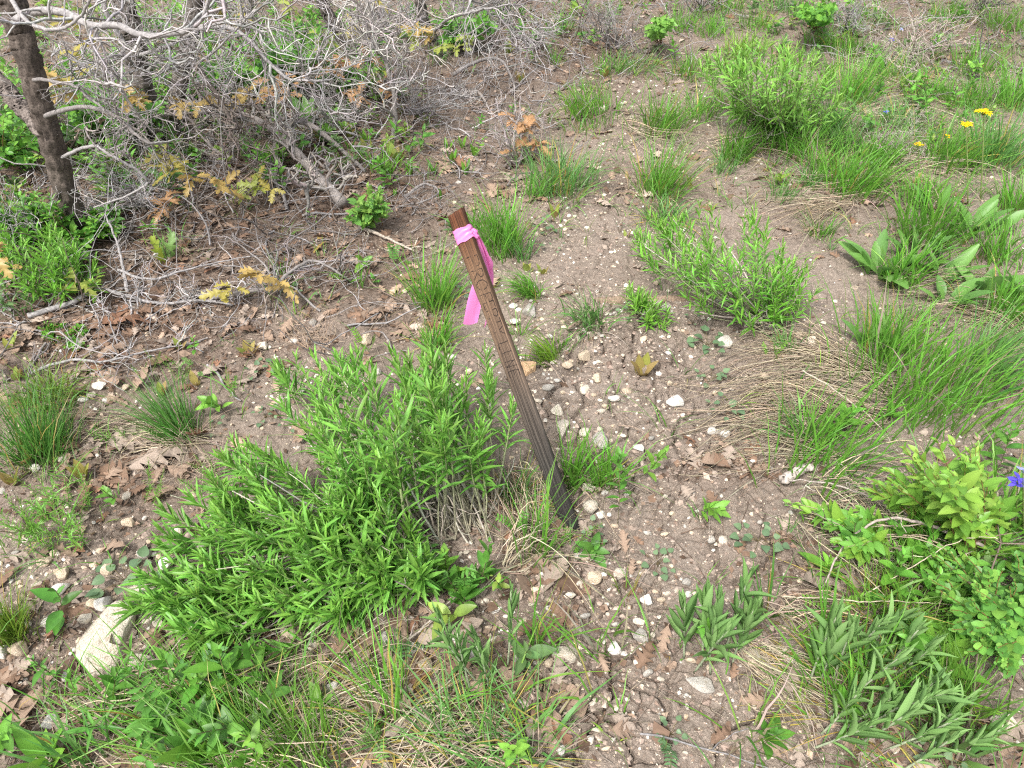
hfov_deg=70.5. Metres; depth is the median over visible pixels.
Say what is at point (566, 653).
stone
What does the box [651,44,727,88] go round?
grass tuft
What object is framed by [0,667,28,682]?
fallen oak leaf
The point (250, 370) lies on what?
fallen oak leaf
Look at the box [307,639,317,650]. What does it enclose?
stone
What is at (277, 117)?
grass tuft
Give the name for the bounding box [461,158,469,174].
spear sprout
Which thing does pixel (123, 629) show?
stone
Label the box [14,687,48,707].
fallen oak leaf
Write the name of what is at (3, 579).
fallen oak leaf
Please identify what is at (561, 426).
stone
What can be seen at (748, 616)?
woolly plant
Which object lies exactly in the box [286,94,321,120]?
broad leaved plant
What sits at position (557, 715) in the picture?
fallen oak leaf
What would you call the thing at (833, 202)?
dry straw
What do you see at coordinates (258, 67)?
leafy bush
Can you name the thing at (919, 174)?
bronze seedling
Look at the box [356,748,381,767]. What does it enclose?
fallen oak leaf
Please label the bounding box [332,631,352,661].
fallen oak leaf
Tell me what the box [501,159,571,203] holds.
grass tuft
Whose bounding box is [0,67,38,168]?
leafy bush
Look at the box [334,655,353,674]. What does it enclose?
fallen oak leaf
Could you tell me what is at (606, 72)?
bronze seedling
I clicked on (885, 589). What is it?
fallen oak leaf
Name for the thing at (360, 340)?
paired leaf herb
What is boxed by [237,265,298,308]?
oak seedling
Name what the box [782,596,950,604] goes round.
bare twig
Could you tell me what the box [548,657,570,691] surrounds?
fallen oak leaf
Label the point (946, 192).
broad leaved plant
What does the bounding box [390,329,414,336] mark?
fallen oak leaf
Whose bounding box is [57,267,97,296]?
oak seedling
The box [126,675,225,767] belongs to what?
paired leaf herb
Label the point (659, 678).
pebble
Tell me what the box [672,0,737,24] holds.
dead bush
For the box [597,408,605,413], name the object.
pebble
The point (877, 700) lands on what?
fallen oak leaf
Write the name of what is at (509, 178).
fallen oak leaf
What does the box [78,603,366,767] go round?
grass tuft
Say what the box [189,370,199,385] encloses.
bronze seedling
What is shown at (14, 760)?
fallen oak leaf
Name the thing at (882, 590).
grass tuft
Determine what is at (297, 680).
fallen oak leaf
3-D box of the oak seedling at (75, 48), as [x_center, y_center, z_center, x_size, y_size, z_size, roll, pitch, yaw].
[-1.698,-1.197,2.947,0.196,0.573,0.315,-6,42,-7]
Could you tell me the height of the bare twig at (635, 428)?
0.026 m
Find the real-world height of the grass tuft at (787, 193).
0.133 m
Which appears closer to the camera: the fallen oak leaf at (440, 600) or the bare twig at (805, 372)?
the fallen oak leaf at (440, 600)
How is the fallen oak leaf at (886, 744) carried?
on the ground at (840, 268)
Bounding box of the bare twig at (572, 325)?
[567,321,584,329]
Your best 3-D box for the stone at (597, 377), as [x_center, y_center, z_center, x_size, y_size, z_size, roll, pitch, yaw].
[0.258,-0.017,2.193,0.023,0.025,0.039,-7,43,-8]
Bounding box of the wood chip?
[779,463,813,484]
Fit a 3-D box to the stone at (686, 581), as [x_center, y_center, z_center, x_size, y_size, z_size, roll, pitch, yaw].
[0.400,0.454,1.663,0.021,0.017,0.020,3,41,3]
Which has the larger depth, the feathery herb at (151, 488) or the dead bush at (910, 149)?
the dead bush at (910, 149)
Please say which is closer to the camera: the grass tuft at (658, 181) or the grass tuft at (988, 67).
the grass tuft at (658, 181)
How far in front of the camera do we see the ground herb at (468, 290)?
2.50 m
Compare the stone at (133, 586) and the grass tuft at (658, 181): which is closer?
the stone at (133, 586)
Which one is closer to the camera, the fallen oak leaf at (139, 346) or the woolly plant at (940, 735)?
the woolly plant at (940, 735)
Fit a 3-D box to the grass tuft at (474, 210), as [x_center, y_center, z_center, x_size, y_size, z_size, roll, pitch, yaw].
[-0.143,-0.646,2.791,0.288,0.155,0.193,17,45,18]
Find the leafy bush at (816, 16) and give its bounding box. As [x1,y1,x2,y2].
[796,0,837,31]
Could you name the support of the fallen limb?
on the leaf litter
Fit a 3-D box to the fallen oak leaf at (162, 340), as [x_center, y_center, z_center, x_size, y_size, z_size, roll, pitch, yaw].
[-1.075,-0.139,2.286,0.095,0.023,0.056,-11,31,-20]
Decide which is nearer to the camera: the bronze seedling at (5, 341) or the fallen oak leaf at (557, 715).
the fallen oak leaf at (557, 715)
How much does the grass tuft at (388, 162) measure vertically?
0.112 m
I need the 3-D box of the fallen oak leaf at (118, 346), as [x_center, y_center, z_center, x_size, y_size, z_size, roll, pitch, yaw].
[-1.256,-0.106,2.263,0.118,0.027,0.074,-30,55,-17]
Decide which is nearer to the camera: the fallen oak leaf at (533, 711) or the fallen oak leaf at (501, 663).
the fallen oak leaf at (533, 711)
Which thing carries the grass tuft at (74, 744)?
on the ground at (840, 268)
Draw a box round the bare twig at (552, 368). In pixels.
[540,362,562,380]
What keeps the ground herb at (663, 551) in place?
on the ground at (840, 268)
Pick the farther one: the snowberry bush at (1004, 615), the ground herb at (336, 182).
the ground herb at (336, 182)
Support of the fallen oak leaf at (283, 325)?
on the ground at (840, 268)
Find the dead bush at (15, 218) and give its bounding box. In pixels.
[0,174,58,254]
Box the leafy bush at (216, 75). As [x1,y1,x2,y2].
[186,49,253,100]
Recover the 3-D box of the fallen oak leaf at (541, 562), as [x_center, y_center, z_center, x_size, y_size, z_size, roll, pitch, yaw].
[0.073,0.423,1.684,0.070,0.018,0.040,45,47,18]
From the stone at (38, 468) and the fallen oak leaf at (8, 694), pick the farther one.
the stone at (38, 468)
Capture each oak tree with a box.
[0,0,302,229]
[0,0,420,180]
[31,0,354,140]
[236,0,391,138]
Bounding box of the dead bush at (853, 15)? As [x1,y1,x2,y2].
[814,0,880,40]
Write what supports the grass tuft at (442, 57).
on the ground at (840, 268)
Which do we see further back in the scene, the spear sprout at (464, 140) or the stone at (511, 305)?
the spear sprout at (464, 140)
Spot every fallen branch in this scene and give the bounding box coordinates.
[27,200,264,323]
[27,306,200,390]
[201,224,379,338]
[331,61,459,106]
[358,225,441,251]
[389,164,462,216]
[451,34,537,100]
[459,89,511,109]
[595,295,719,306]
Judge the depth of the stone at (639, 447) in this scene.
1.97 m
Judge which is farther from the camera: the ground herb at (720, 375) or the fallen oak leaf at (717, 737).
the ground herb at (720, 375)
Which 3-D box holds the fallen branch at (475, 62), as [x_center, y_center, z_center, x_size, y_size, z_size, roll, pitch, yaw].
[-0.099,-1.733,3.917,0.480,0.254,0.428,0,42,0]
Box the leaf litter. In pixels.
[0,0,1023,767]
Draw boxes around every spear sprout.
[314,144,323,155]
[343,137,356,149]
[357,129,371,142]
[383,162,391,173]
[404,161,412,174]
[426,158,436,173]
[444,137,454,148]
[446,149,456,163]
[457,136,466,147]
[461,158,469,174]
[469,143,480,155]
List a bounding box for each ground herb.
[85,545,151,598]
[208,415,224,436]
[244,357,272,379]
[251,404,277,426]
[278,417,297,432]
[292,277,317,294]
[303,171,338,183]
[451,282,471,297]
[532,214,556,233]
[581,515,606,542]
[615,301,642,319]
[639,543,674,580]
[655,715,687,744]
[687,325,724,353]
[694,365,729,387]
[706,392,744,422]
[729,522,789,557]
[903,662,940,688]
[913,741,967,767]
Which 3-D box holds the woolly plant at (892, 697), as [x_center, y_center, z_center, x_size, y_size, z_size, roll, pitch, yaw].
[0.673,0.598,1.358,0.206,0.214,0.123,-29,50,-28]
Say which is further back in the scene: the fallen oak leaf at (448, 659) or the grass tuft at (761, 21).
the grass tuft at (761, 21)
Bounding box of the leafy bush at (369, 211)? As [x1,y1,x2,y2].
[343,182,392,229]
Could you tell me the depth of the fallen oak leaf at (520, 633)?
1.57 m
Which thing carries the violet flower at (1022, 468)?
on the ground at (840, 268)
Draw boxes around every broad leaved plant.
[8,725,64,767]
[148,635,214,696]
[149,231,177,263]
[153,697,226,762]
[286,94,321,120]
[838,229,921,288]
[841,312,890,348]
[887,225,965,268]
[912,183,965,218]
[915,620,991,684]
[918,275,995,307]
[928,244,990,280]
[949,194,1023,235]
[954,264,1023,295]
[1006,270,1023,299]
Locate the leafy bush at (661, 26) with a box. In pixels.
[643,14,677,42]
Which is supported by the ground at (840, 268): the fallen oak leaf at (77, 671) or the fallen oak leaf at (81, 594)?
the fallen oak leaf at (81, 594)
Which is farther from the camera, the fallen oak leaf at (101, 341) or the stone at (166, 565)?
the fallen oak leaf at (101, 341)
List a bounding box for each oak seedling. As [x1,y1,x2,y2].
[0,241,21,293]
[44,66,77,105]
[50,6,116,114]
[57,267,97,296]
[112,83,151,162]
[143,143,188,196]
[145,190,181,226]
[165,94,219,164]
[177,170,243,218]
[199,280,249,304]
[210,2,253,126]
[219,83,278,153]
[232,173,265,204]
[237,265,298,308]
[248,165,285,203]
[252,72,312,130]
[255,82,301,152]
[278,0,334,91]
[311,32,343,89]
[313,236,323,252]
[315,44,384,117]
[338,58,400,115]
[345,0,387,77]
[366,22,433,89]
[400,21,433,95]
[433,33,473,98]
[498,111,551,158]
[516,114,540,157]
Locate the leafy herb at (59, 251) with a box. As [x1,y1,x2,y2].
[0,201,108,306]
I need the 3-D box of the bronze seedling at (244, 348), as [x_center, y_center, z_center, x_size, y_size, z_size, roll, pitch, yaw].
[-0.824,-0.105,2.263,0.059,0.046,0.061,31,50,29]
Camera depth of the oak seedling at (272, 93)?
3.00 m
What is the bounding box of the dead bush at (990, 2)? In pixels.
[944,0,1023,21]
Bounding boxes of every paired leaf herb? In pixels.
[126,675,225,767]
[172,642,228,688]
[179,357,202,375]
[187,754,235,767]
[327,269,361,282]
[350,327,374,350]
[354,721,389,761]
[384,628,430,658]
[387,243,413,263]
[407,543,476,597]
[495,510,528,534]
[659,736,678,767]
[762,340,787,358]
[801,581,870,614]
[876,585,928,622]
[1001,550,1023,592]
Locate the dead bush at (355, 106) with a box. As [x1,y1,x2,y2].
[290,63,383,144]
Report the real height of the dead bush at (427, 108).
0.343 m
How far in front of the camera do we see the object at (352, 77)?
3.72 m
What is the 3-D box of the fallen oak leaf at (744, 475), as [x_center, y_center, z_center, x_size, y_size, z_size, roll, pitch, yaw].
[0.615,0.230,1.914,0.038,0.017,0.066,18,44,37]
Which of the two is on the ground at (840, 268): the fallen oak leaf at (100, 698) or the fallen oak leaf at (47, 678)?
the fallen oak leaf at (47, 678)
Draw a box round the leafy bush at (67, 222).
[0,177,97,252]
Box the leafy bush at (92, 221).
[78,201,125,240]
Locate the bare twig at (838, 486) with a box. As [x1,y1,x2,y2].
[788,464,941,543]
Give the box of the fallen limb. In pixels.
[152,70,366,216]
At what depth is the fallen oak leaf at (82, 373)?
2.20 m
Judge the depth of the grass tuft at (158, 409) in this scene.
1.99 m
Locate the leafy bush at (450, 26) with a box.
[432,8,498,52]
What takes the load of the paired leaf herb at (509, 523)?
on the ground at (840, 268)
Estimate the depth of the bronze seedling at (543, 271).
2.62 m
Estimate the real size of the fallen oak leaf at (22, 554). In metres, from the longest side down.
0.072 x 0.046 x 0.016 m
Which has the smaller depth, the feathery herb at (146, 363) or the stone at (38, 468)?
the stone at (38, 468)
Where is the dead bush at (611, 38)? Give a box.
[561,0,652,54]
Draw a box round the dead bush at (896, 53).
[844,0,994,89]
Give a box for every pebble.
[96,547,105,553]
[174,528,182,533]
[255,405,262,411]
[280,627,298,639]
[309,318,316,324]
[465,368,472,374]
[481,597,488,603]
[520,568,530,574]
[531,587,538,591]
[542,384,553,390]
[563,592,575,598]
[580,613,590,618]
[583,500,597,513]
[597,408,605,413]
[601,746,610,750]
[613,568,625,579]
[621,387,630,392]
[633,618,644,624]
[640,336,646,341]
[643,669,652,676]
[656,597,665,602]
[657,676,664,680]
[685,657,695,662]
[707,426,716,434]
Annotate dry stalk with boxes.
[122,415,222,504]
[261,283,359,366]
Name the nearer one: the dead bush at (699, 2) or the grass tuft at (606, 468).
the grass tuft at (606, 468)
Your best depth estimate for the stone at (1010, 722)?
1.39 m
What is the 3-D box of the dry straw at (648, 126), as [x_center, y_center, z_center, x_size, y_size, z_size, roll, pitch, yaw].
[1.033,-1.213,3.455,1.107,0.078,0.731,20,46,21]
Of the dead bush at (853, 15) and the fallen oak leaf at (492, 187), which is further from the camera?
the dead bush at (853, 15)
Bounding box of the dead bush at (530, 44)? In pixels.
[485,0,564,61]
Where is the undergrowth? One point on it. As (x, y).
(484, 570)
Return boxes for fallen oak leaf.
[0,389,10,403]
[0,566,14,585]
[0,654,13,662]
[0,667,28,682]
[0,673,20,686]
[0,684,16,702]
[0,693,21,719]
[8,335,25,353]
[8,658,31,674]
[8,750,21,764]
[9,549,34,562]
[11,702,23,725]
[12,700,36,724]
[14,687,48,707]
[16,323,32,332]
[18,326,35,339]
[23,579,43,612]
[27,579,49,597]
[32,500,54,521]
[43,629,56,640]
[44,665,57,682]
[49,297,65,314]
[49,588,89,610]
[49,718,69,748]
[54,439,79,448]
[54,542,80,556]
[56,329,65,337]
[56,601,94,619]
[59,453,70,470]
[63,659,80,686]
[64,709,80,729]
[67,675,93,690]
[70,362,90,371]
[71,407,98,418]
[71,538,84,551]
[74,437,93,455]
[76,483,87,512]
[78,332,90,348]
[78,361,88,376]
[87,440,102,451]
[89,357,106,373]
[91,445,116,454]
[92,324,118,338]
[93,703,111,731]
[96,338,109,346]
[96,340,129,357]
[97,690,126,699]
[98,304,127,324]
[98,459,128,483]
[99,538,128,552]
[103,461,129,482]
[105,425,156,449]
[107,314,153,326]
[108,628,136,645]
[119,751,146,767]
[121,482,146,495]
[128,442,186,471]
[130,344,144,362]
[132,368,147,391]
[135,302,158,312]
[141,488,160,502]
[146,353,172,364]
[146,628,165,646]
[147,484,175,500]
[152,639,170,672]
[154,335,186,345]
[167,465,189,478]
[167,635,178,647]
[178,460,195,477]
[184,427,207,434]
[187,523,209,536]
[200,363,224,378]
[229,378,258,384]
[233,325,252,331]
[237,664,270,673]
[238,348,253,357]
[243,363,258,377]
[252,352,265,369]
[261,631,274,647]
[266,365,271,377]
[267,640,296,660]
[272,638,293,661]
[278,316,293,338]
[284,654,303,669]
[285,673,309,695]
[289,423,305,442]
[295,651,315,672]
[315,653,330,684]
[330,629,358,656]
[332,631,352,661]
[332,665,344,683]
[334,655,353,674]
[336,683,356,696]
[343,614,369,634]
[350,641,370,662]
[351,641,364,659]
[355,628,378,648]
[355,695,388,717]
[356,690,375,715]
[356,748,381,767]
[368,629,379,653]
[375,658,416,676]
[375,675,404,696]
[377,647,395,668]
[380,689,411,708]
[382,717,416,737]
[388,667,410,676]
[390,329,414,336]
[394,680,412,692]
[395,620,411,649]
[405,664,430,697]
[409,649,424,663]
[416,624,455,644]
[416,705,430,738]
[419,606,432,615]
[432,594,444,602]
[435,708,455,726]
[437,165,457,173]
[442,650,459,668]
[443,659,474,679]
[448,699,470,718]
[453,155,466,166]
[460,617,484,637]
[461,626,481,645]
[468,665,486,700]
[472,583,489,614]
[481,691,502,718]
[485,183,497,195]
[490,674,505,687]
[493,655,515,669]
[496,665,517,682]
[500,173,529,181]
[503,530,515,539]
[508,672,532,691]
[516,498,531,516]
[517,619,538,635]
[531,495,541,512]
[531,699,548,716]
[532,554,552,573]
[535,533,550,553]
[535,615,564,634]
[536,687,573,705]
[537,558,568,593]
[539,703,566,750]
[548,600,573,626]
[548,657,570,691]
[551,720,572,745]
[552,516,563,531]
[555,525,572,536]
[565,683,588,717]
[578,520,591,535]
[608,718,635,739]
[611,712,635,730]
[618,529,630,553]
[627,558,637,574]
[627,587,643,594]
[633,639,656,668]
[654,660,676,672]
[657,624,671,652]
[684,447,704,469]
[696,648,721,664]
[700,448,730,465]
[702,452,730,467]
[708,718,721,733]
[710,725,730,743]
[719,441,738,459]
[721,445,736,463]
[737,464,752,478]
[742,691,773,711]
[747,464,767,472]
[762,739,792,758]
[780,662,804,691]
[793,741,806,767]
[802,569,846,589]
[813,577,830,588]
[832,580,860,593]
[833,564,859,591]
[837,596,856,614]
[842,558,865,570]
[854,738,877,762]
[859,738,896,754]
[859,740,883,756]
[869,571,880,581]
[873,691,884,705]
[878,574,893,597]
[879,712,903,738]
[883,711,898,734]
[895,596,922,611]
[915,710,938,726]
[922,742,948,754]
[936,457,951,466]
[998,745,1015,756]
[999,716,1023,748]
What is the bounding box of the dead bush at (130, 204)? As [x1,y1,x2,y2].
[45,150,172,219]
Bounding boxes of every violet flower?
[1007,472,1021,534]
[1016,466,1023,538]
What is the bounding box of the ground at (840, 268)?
[0,0,1023,767]
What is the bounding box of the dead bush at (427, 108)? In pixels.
[370,52,497,129]
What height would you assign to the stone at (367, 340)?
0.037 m
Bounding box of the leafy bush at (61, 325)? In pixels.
[36,320,89,351]
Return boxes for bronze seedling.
[0,466,18,485]
[2,331,16,348]
[11,365,22,380]
[20,448,31,464]
[65,459,88,477]
[156,381,165,396]
[172,337,186,348]
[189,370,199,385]
[235,340,259,354]
[342,122,354,137]
[360,138,371,148]
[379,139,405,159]
[505,39,514,53]
[513,68,524,81]
[522,262,533,271]
[536,263,548,273]
[549,203,559,217]
[603,66,608,76]
[631,352,658,375]
[686,174,698,188]
[909,173,922,185]
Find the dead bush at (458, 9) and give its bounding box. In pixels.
[434,0,506,50]
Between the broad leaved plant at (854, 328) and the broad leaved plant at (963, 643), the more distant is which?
the broad leaved plant at (854, 328)
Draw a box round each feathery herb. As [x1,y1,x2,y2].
[0,451,92,558]
[0,492,45,539]
[49,466,92,510]
[84,425,127,447]
[130,350,160,372]
[142,460,164,505]
[159,354,191,383]
[178,448,220,497]
[212,364,238,399]
[561,522,601,552]
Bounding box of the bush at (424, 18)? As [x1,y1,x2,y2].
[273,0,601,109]
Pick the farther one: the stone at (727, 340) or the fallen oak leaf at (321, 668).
the stone at (727, 340)
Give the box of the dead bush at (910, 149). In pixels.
[845,100,938,169]
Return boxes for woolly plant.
[421,579,524,691]
[666,556,776,674]
[804,594,869,686]
[814,641,928,758]
[846,589,957,679]
[855,666,977,747]
[883,678,1011,767]
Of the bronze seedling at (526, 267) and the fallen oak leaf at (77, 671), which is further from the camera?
the bronze seedling at (526, 267)
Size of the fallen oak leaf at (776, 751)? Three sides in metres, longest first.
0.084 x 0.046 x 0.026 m
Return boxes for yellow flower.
[914,142,923,171]
[945,134,949,166]
[960,121,973,204]
[975,108,992,201]
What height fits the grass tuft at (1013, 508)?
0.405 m
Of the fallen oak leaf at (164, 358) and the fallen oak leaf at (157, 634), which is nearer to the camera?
the fallen oak leaf at (157, 634)
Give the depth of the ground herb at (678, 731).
1.40 m
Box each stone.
[0,645,8,658]
[7,640,28,656]
[29,463,40,472]
[36,556,53,566]
[39,714,59,729]
[40,617,46,627]
[52,583,69,595]
[56,567,68,579]
[62,672,71,682]
[76,601,135,677]
[76,613,91,623]
[77,396,88,401]
[85,598,96,607]
[87,391,95,397]
[91,381,105,389]
[93,596,112,611]
[100,563,113,575]
[121,517,134,526]
[122,384,129,389]
[122,491,130,499]
[128,583,155,593]
[129,653,154,669]
[136,550,151,558]
[152,616,163,626]
[158,557,172,569]
[257,341,267,349]
[275,394,284,403]
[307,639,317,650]
[324,680,340,693]
[360,333,371,345]
[377,631,387,646]
[411,642,422,657]
[417,657,432,671]
[468,647,476,660]
[509,303,517,308]
[510,318,517,323]
[521,361,535,375]
[522,303,535,317]
[544,658,553,667]
[550,404,563,415]
[551,646,577,663]
[556,419,568,439]
[557,744,564,755]
[562,361,573,368]
[578,350,589,360]
[579,428,589,436]
[580,385,589,394]
[581,483,595,492]
[587,571,601,584]
[592,431,607,448]
[593,373,600,382]
[596,510,604,518]
[607,641,621,654]
[608,395,619,401]
[633,444,643,450]
[633,628,647,643]
[640,594,651,605]
[666,395,683,406]
[682,578,690,585]
[685,591,691,597]
[685,676,714,693]
[707,536,715,543]
[717,335,732,348]
[718,535,727,543]
[719,430,730,437]
[746,648,760,658]
[747,658,756,666]
[807,336,816,344]
[989,711,1016,728]
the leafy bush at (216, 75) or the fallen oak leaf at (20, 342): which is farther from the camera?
the leafy bush at (216, 75)
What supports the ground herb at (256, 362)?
on the ground at (840, 268)
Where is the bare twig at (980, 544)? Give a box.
[812,516,983,603]
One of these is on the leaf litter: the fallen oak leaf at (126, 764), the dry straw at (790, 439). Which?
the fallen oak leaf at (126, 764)
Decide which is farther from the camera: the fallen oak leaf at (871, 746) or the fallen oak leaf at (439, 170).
the fallen oak leaf at (439, 170)
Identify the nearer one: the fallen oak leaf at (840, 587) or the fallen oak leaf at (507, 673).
the fallen oak leaf at (507, 673)
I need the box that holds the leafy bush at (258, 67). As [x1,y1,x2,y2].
[251,7,327,87]
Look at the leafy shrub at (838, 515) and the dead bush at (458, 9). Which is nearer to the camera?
the leafy shrub at (838, 515)
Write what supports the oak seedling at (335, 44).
on the ground at (840, 268)
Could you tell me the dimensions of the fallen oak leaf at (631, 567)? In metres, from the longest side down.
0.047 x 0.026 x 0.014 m
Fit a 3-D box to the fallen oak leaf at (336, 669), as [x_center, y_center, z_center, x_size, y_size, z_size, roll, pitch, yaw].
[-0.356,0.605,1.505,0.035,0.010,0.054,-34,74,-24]
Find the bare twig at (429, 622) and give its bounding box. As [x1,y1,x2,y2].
[406,597,455,640]
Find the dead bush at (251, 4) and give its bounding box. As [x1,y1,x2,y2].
[219,0,279,30]
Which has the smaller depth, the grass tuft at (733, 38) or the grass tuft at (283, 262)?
the grass tuft at (283, 262)
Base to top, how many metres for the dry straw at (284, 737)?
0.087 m
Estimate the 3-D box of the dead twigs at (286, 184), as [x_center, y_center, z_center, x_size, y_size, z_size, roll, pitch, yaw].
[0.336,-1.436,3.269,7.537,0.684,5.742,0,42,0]
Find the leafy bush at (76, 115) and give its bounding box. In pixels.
[61,70,167,146]
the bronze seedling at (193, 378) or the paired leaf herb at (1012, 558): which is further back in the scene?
the bronze seedling at (193, 378)
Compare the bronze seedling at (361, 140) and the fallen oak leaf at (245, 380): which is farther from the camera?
the bronze seedling at (361, 140)
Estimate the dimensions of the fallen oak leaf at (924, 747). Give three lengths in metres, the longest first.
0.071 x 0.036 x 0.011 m
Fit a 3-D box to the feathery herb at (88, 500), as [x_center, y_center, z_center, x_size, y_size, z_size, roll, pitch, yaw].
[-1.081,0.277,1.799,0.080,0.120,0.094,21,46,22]
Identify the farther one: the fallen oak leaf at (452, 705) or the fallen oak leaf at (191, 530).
the fallen oak leaf at (191, 530)
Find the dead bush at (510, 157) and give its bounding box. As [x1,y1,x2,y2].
[465,75,571,170]
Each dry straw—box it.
[35,614,455,767]
[59,407,211,470]
[376,646,542,767]
[478,458,578,575]
[617,98,834,173]
[656,307,915,497]
[656,405,843,475]
[721,583,892,757]
[722,171,939,245]
[796,440,979,668]
[827,54,1023,246]
[854,263,1023,348]
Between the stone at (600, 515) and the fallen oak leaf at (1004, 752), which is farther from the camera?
the stone at (600, 515)
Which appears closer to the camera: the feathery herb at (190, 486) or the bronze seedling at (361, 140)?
the feathery herb at (190, 486)
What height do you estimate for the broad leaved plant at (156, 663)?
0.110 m
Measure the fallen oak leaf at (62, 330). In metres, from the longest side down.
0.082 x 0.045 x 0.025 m
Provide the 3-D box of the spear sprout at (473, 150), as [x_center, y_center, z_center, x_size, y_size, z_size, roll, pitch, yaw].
[-0.171,-1.076,3.338,0.045,0.073,0.047,33,52,31]
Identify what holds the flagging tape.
attached to the survey stake
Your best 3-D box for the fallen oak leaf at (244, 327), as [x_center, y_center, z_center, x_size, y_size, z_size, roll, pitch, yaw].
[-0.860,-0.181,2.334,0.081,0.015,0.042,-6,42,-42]
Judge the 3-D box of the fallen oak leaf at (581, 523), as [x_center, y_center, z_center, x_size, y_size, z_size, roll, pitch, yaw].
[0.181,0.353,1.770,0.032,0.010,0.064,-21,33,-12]
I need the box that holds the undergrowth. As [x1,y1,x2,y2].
[0,0,1023,767]
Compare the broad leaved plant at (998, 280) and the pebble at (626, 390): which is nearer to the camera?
the pebble at (626, 390)
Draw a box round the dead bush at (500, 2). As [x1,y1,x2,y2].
[443,0,535,16]
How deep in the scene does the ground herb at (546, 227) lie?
2.84 m
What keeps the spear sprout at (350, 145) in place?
on the ground at (840, 268)
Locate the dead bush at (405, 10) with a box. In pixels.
[353,0,431,36]
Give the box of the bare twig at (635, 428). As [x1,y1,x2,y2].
[618,424,646,449]
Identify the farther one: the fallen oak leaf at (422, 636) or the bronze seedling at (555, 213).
the bronze seedling at (555, 213)
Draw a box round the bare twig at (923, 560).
[858,536,996,597]
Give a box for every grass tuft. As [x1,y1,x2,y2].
[0,283,42,331]
[0,347,119,428]
[0,360,146,498]
[0,559,51,653]
[0,666,131,767]
[10,614,285,767]
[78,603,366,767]
[92,359,274,504]
[118,217,206,272]
[179,632,443,767]
[233,102,319,143]
[270,241,293,270]
[278,573,500,767]
[317,245,385,287]
[332,145,361,168]
[350,562,597,767]
[358,136,420,177]
[373,225,520,323]
[391,291,481,354]
[415,39,479,72]
[420,445,662,626]
[429,177,581,284]
[437,595,645,767]
[445,197,501,232]
[462,438,577,563]
[483,125,643,226]
[483,563,617,659]
[494,410,636,535]
[495,263,560,311]
[496,222,545,267]
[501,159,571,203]
[504,69,651,138]
[505,575,656,670]
[518,325,563,368]
[531,281,654,369]
[533,4,585,37]
[538,69,601,119]
[538,622,625,760]
[542,411,666,513]
[543,40,571,66]
[554,328,576,352]
[581,42,645,81]
[594,671,629,712]
[600,72,718,152]
[603,41,680,85]
[603,565,642,607]
[609,116,724,224]
[627,176,716,235]
[649,76,734,131]
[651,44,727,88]
[654,0,711,37]
[663,635,822,767]
[683,2,741,40]
[687,492,722,521]
[695,110,782,179]
[699,143,751,184]
[702,95,879,169]
[707,0,763,14]
[711,22,778,62]
[717,372,951,539]
[722,582,987,767]
[737,541,830,620]
[738,1,777,30]
[745,0,811,18]
[751,164,817,205]
[753,387,817,451]
[755,536,905,719]
[760,115,856,172]
[762,313,806,364]
[770,512,999,683]
[777,82,891,141]
[781,127,870,190]
[784,157,832,189]
[786,0,843,27]
[788,129,943,229]
[792,20,863,51]
[793,203,851,241]
[810,16,893,62]
[810,276,1023,476]
[811,464,1023,665]
[821,34,927,106]
[821,109,902,161]
[823,278,987,368]
[836,0,918,25]
[836,86,969,167]
[836,115,934,174]
[839,159,1023,270]
[842,226,973,290]
[846,591,1023,767]
[850,43,938,91]
[878,163,965,209]
[880,58,974,104]
[888,423,1023,586]
[892,0,1003,32]
[912,97,1023,180]
[915,59,1018,123]
[918,636,1023,767]
[920,34,1019,86]
[924,203,1023,273]
[925,89,1023,178]
[948,250,1023,335]
[955,287,1023,401]
[956,48,1023,114]
[965,0,1023,37]
[971,157,1023,212]
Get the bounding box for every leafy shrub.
[105,326,535,667]
[619,280,679,333]
[629,197,827,336]
[690,31,850,141]
[782,497,900,566]
[860,432,1018,557]
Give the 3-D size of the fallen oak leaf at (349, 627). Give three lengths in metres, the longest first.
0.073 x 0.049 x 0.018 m
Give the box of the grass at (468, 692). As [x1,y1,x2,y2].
[0,0,1023,767]
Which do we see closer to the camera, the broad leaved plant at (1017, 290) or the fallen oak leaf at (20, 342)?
the fallen oak leaf at (20, 342)
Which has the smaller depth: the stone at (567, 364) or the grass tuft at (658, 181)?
the stone at (567, 364)
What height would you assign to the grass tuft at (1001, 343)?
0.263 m
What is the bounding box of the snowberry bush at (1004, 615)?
[928,548,1023,678]
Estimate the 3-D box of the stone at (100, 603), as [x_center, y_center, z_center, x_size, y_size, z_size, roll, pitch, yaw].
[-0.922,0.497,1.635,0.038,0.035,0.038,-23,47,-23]
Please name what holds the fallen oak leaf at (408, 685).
on the fallen oak leaf at (377, 694)
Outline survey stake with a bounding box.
[447,207,579,531]
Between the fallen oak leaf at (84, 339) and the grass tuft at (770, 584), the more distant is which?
the fallen oak leaf at (84, 339)
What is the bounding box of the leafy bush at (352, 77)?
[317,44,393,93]
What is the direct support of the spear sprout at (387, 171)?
on the ground at (840, 268)
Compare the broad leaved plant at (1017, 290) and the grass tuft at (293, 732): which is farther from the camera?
the broad leaved plant at (1017, 290)
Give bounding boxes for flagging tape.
[452,224,493,326]
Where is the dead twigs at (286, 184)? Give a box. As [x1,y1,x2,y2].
[0,0,1023,767]
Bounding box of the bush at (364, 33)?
[298,0,461,137]
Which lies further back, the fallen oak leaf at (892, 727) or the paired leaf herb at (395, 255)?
the paired leaf herb at (395, 255)
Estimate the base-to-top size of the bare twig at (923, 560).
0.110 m
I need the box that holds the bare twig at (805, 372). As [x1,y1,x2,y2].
[802,370,896,448]

